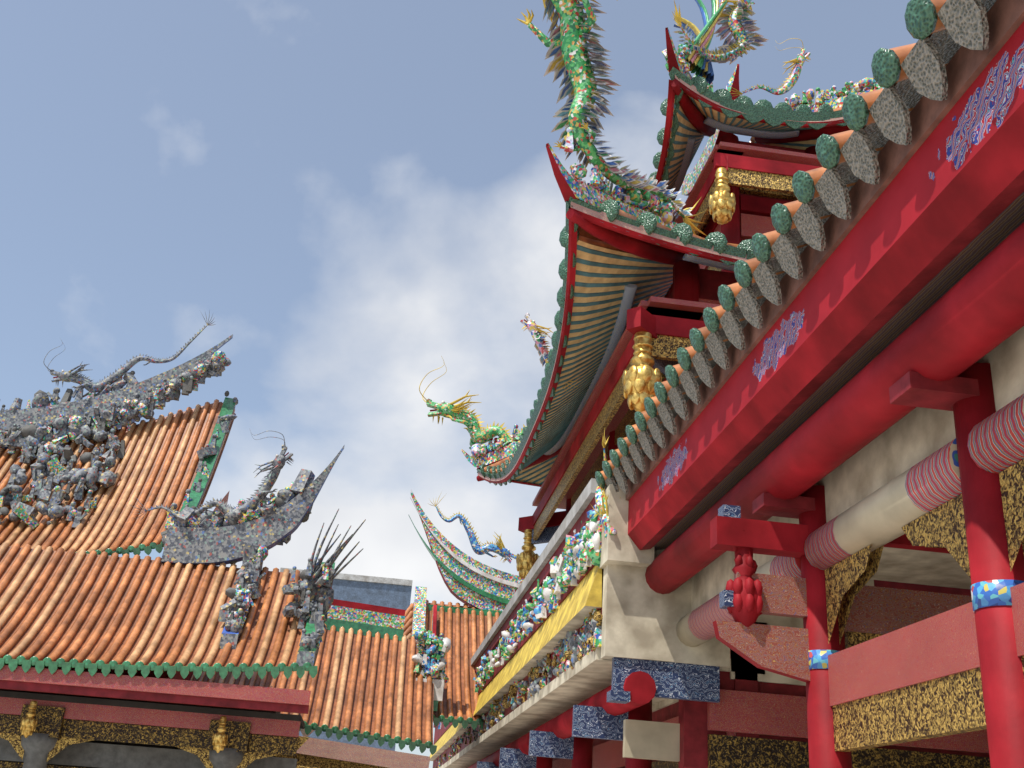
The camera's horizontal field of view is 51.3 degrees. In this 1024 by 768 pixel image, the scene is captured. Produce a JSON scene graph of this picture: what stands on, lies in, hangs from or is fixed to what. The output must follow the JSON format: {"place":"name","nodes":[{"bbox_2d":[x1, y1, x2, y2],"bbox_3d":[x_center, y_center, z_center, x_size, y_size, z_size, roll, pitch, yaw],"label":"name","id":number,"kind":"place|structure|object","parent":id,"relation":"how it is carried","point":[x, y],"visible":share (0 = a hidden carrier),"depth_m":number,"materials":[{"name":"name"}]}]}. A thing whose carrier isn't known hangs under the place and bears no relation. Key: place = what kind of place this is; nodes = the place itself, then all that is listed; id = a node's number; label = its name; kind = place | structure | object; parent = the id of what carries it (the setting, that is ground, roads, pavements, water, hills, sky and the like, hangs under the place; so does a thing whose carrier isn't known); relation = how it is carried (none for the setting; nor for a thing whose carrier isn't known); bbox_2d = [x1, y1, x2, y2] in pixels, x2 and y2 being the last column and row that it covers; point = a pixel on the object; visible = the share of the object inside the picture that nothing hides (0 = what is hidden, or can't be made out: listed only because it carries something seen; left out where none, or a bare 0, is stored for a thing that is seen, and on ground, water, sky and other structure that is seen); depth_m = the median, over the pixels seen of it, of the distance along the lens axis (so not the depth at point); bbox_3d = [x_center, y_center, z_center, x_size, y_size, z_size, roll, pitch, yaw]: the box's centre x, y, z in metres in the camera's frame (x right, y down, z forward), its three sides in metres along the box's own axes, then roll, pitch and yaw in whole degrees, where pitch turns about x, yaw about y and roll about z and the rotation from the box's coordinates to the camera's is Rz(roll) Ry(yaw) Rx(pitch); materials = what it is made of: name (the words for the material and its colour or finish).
{"place":"outdoors","nodes":[
{"label":"outdoors","id":0,"kind":"place"},
{"bbox_2d":[0,391,237,555],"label":"hall roof tiles","id":1,"kind":"object","parent":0,"point":[169,459],"visible":0.56,"depth_m":24.98,"materials":[{"name":"orange tile"}]},
{"bbox_2d":[0,334,232,680],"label":"roof ridge ornament","id":2,"kind":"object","parent":1,"relation":"on","point":[44,428],"depth_m":26.35,"materials":[{"name":"grey stone"}]},
{"bbox_2d":[43,309,214,397],"bbox_3d":[-9.983,-0.939,27.989,4.044,2.839,0.826,7,-23,-6],"label":"dragon sculpture","id":3,"kind":"object","parent":2,"relation":"on","point":[87,384],"visible":0.98,"depth_m":27.51,"materials":[{"name":"grey stone"}]},
{"bbox_2d":[161,446,365,629],"bbox_3d":[-5.134,2.937,21.751,4.265,4.434,2.156,7,-23,-6],"label":"roof ridge ornament","id":4,"kind":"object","parent":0,"point":[217,537],"depth_m":22.13,"materials":[{"name":"grey stone"}]},
{"bbox_2d":[130,428,292,520],"bbox_3d":[-6.357,1.977,22.699,3.255,2.262,0.763,7,-23,-6],"label":"ridge dragon","id":5,"kind":"object","parent":4,"relation":"on","point":[277,464],"visible":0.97,"depth_m":22.60},
{"bbox_2d":[190,599,436,767],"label":"tiled roof","id":6,"kind":"structure","parent":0,"point":[362,684],"depth_m":25.30,"materials":[{"name":"tile"}]},
{"bbox_2d":[300,586,498,736],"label":"hall roof tiles","id":7,"kind":"object","parent":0,"point":[465,633],"visible":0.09,"depth_m":29.89,"materials":[{"name":"orange tile"}]},
{"bbox_2d":[408,490,523,712],"bbox_3d":[4.364,6.471,30.269,15.000,6.900,4.841,7,-23,-6],"label":"roof ridge ornament","id":8,"kind":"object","parent":7,"relation":"on","point":[470,581],"depth_m":31.66,"materials":[{"name":"multicoloured ceramic"}]},
{"bbox_2d":[429,494,516,563],"bbox_3d":[-1.032,4.356,32.496,3.237,2.082,0.891,7,-23,-6],"label":"dragon sculpture","id":9,"kind":"object","parent":8,"relation":"on","point":[500,549],"visible":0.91,"depth_m":32.25,"materials":[{"name":"blue ceramic"}]},
{"bbox_2d":[0,0,918,767],"label":"sky","id":10,"kind":"structure","parent":0,"point":[362,195],"materials":[{"name":"blue"}]},
{"bbox_2d":[429,478,873,767],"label":"decorated wall","id":11,"kind":"structure","parent":0,"point":[612,701],"depth_m":14.16,"materials":[{"name":"beige paint"}]},
{"bbox_2d":[435,428,620,767],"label":"tower base frieze sculpture","id":12,"kind":"object","parent":11,"relation":"attached to","point":[582,550],"visible":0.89,"depth_m":16.68,"materials":[{"name":"multicoloured ceramic"}]},
{"bbox_2d":[518,64,821,543],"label":"upper tower walls","id":13,"kind":"structure","parent":11,"relation":"on","point":[760,177],"depth_m":18.24,"materials":[{"name":"red wood"}]},
{"bbox_2d":[516,167,735,578],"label":"hanging lantern ornaments","id":14,"kind":"object","parent":13,"relation":"hanging from","point":[641,376],"visible":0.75,"depth_m":14.38},
{"bbox_2d":[476,75,849,486],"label":"roof eaves","id":15,"kind":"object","parent":13,"relation":"attached to","point":[611,287],"depth_m":17.04,"materials":[{"name":"red wood"}]},
{"bbox_2d":[477,67,845,485],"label":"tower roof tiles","id":16,"kind":"object","parent":15,"relation":"on","point":[769,114],"visible":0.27,"depth_m":18.02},
{"bbox_2d":[461,27,882,469],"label":"roof ornaments","id":17,"kind":"object","parent":16,"relation":"on","point":[597,192],"visible":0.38,"depth_m":15.97},
{"bbox_2d":[419,0,810,457],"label":"dragon sculptures","id":18,"kind":"object","parent":17,"relation":"on","point":[567,43],"visible":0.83,"depth_m":15.55},
{"label":"ground","id":19,"kind":"structure","parent":0,"visible":0},
{"bbox_2d":[0,665,310,767],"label":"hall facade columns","id":20,"kind":"structure","parent":19,"relation":"on","point":[61,719],"depth_m":18.66,"materials":[{"name":"red wood"}]},
{"bbox_2d":[0,542,334,678],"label":"hall roof tiles","id":21,"kind":"object","parent":20,"relation":"on","point":[92,611],"visible":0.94,"depth_m":20.06,"materials":[{"name":"orange tile"}]},
{"bbox_2d":[280,568,412,750],"bbox_3d":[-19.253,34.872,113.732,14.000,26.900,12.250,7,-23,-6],"label":"roof ridge","id":22,"kind":"structure","parent":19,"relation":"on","point":[385,592],"depth_m":113.23,"materials":[{"name":"concrete"}]},
{"bbox_2d":[676,326,1023,767],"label":"corridor column beams","id":23,"kind":"structure","parent":19,"relation":"on","point":[898,675],"depth_m":8.66,"materials":[{"name":"red wood"}]},
{"bbox_2d":[626,0,1023,593],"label":"corridor eave beams","id":24,"kind":"structure","parent":23,"relation":"on","point":[917,265],"depth_m":7.61,"materials":[{"name":"red wood"}]},
{"bbox_2d":[595,0,995,493],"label":"roof tiles","id":25,"kind":"object","parent":24,"relation":"on","point":[907,77],"visible":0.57,"depth_m":7.74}
]}

